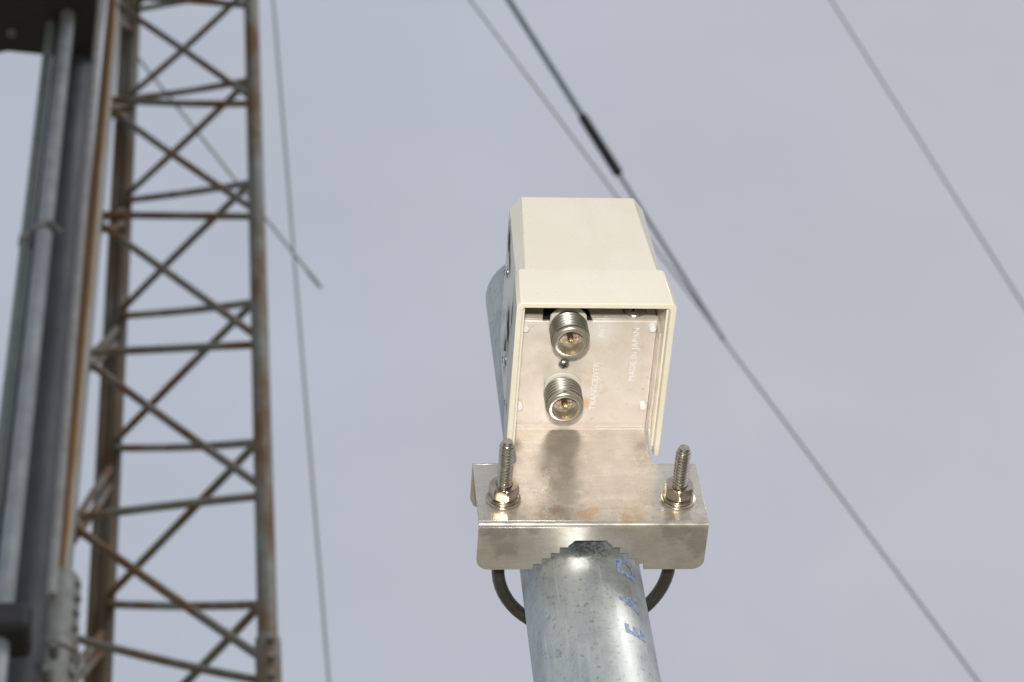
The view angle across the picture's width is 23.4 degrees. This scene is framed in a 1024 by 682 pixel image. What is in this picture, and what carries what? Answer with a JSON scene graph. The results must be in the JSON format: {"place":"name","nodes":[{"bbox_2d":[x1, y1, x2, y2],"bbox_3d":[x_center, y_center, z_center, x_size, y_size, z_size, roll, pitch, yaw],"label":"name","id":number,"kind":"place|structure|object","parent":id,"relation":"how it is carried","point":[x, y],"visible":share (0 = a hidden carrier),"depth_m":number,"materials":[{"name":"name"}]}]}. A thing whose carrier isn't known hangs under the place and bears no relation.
{"place":"outdoors","nodes":[
{"label":"outdoors","id":0,"kind":"place"},
{"bbox_2d":[0,0,1023,681],"label":"sky","id":1,"kind":"structure","parent":0,"point":[823,242],"materials":[{"name":"grey"}]},
{"bbox_3d":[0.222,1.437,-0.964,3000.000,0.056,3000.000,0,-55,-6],"label":"ground","id":2,"kind":"structure","parent":0,"visible":0},
{"bbox_2d":[0,20,55,514],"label":"thin pipe","id":3,"kind":"object","parent":2,"relation":"on","point":[8,390],"visible":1,"depth_m":4.36,"materials":[{"name":"grey metal"}]},
{"bbox_2d":[0,26,58,547],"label":"dark cable","id":4,"kind":"object","parent":2,"relation":"on","point":[27,290],"visible":0.39,"depth_m":4.30,"materials":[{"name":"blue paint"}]},
{"bbox_2d":[0,9,74,681],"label":"zinc pipe","id":5,"kind":"object","parent":2,"relation":"on","point":[15,496],"visible":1,"depth_m":4.12,"materials":[{"name":"grey metal"}]},
{"bbox_2d":[0,602,58,681],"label":"pipe clamp","id":6,"kind":"object","parent":5,"relation":"attached to","point":[16,626],"visible":1,"depth_m":3.55,"materials":[{"name":"grey metal"}]},
{"bbox_2d":[18,219,62,247],"bbox_3d":[-0.846,-0.191,4.421,0.082,0.023,0.036,-28,-57,13],"label":"pipe strap","id":7,"kind":"object","parent":5,"relation":"attached to","point":[49,224],"visible":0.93,"depth_m":4.41,"materials":[{"name":"grey metal"}]},
{"bbox_2d":[7,53,91,681],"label":"dark mast","id":8,"kind":"object","parent":2,"relation":"on","point":[32,577],"visible":0.55,"depth_m":4.20,"materials":[{"name":"grey metal"}]},
{"bbox_2d":[0,0,105,59],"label":"dark cabinet","id":9,"kind":"object","parent":8,"relation":"attached to","point":[22,25],"visible":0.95,"depth_m":5.07,"materials":[{"name":"metal"}]},
{"bbox_2d":[41,0,281,681],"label":"lattice tower","id":10,"kind":"structure","parent":2,"relation":"on","point":[62,620],"depth_m":4.51,"materials":[{"name":"brown metal"}]},
{"bbox_2d":[46,0,103,599],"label":"conduit","id":11,"kind":"object","parent":10,"relation":"attached to","point":[54,557],"visible":1,"depth_m":4.10,"materials":[{"name":"grey metal"}]},
{"bbox_2d":[83,0,127,681],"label":"tower leg","id":12,"kind":"object","parent":10,"relation":"attached to","point":[93,575],"visible":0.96,"depth_m":4.92,"materials":[{"name":"brown metal"}]},
{"bbox_2d":[139,57,321,287],"bbox_3d":[-0.676,-0.414,5.781,0.506,0.717,0.011,23,-60,-19],"label":"antenna rod","id":13,"kind":"object","parent":10,"relation":"attached to","point":[311,275],"visible":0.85,"depth_m":5.76,"materials":[{"name":"metal"}]},
{"bbox_2d":[272,0,329,681],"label":"guy wire","id":14,"kind":"object","parent":10,"relation":"attached to","point":[302,362],"visible":1,"depth_m":6.73,"materials":[{"name":"metal"}]},
{"bbox_2d":[506,0,724,340],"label":"rope stay","id":15,"kind":"object","parent":10,"relation":"attached to","point":[600,145],"visible":0.98,"depth_m":6.29,"materials":[{"name":"black plastic"}]},
{"bbox_2d":[469,0,979,681],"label":"guy wire","id":16,"kind":"object","parent":10,"relation":"attached to","point":[737,358],"visible":0.94,"depth_m":5.84,"materials":[{"name":"metal"}]},
{"bbox_2d":[830,0,1023,307],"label":"guy wire","id":17,"kind":"object","parent":10,"relation":"attached to","point":[932,160],"visible":1,"depth_m":9.46,"materials":[{"name":"metal"}]},
{"bbox_2d":[486,265,660,681],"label":"galvanised post","id":18,"kind":"object","parent":2,"relation":"on","point":[586,612],"visible":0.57,"depth_m":0.99,"materials":[{"name":"silver metal"}]},
{"bbox_2d":[470,197,708,569],"bbox_3d":[0.030,0.016,1.041,0.094,0.130,0.100,0,-55,-6],"label":"mast amplifier","id":19,"kind":"object","parent":18,"relation":"attached to","point":[589,310],"visible":0.96,"depth_m":1.03,"materials":[{"name":"beige metal"}]},
{"bbox_2d":[485,438,694,623],"bbox_3d":[0.031,0.083,1.028,0.087,0.014,0.104,0,-55,-6],"label":"bolt","id":20,"kind":"object","parent":19,"relation":"attached to","point":[502,493],"visible":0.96,"depth_m":1.01,"materials":[{"name":"metal"}]}
]}

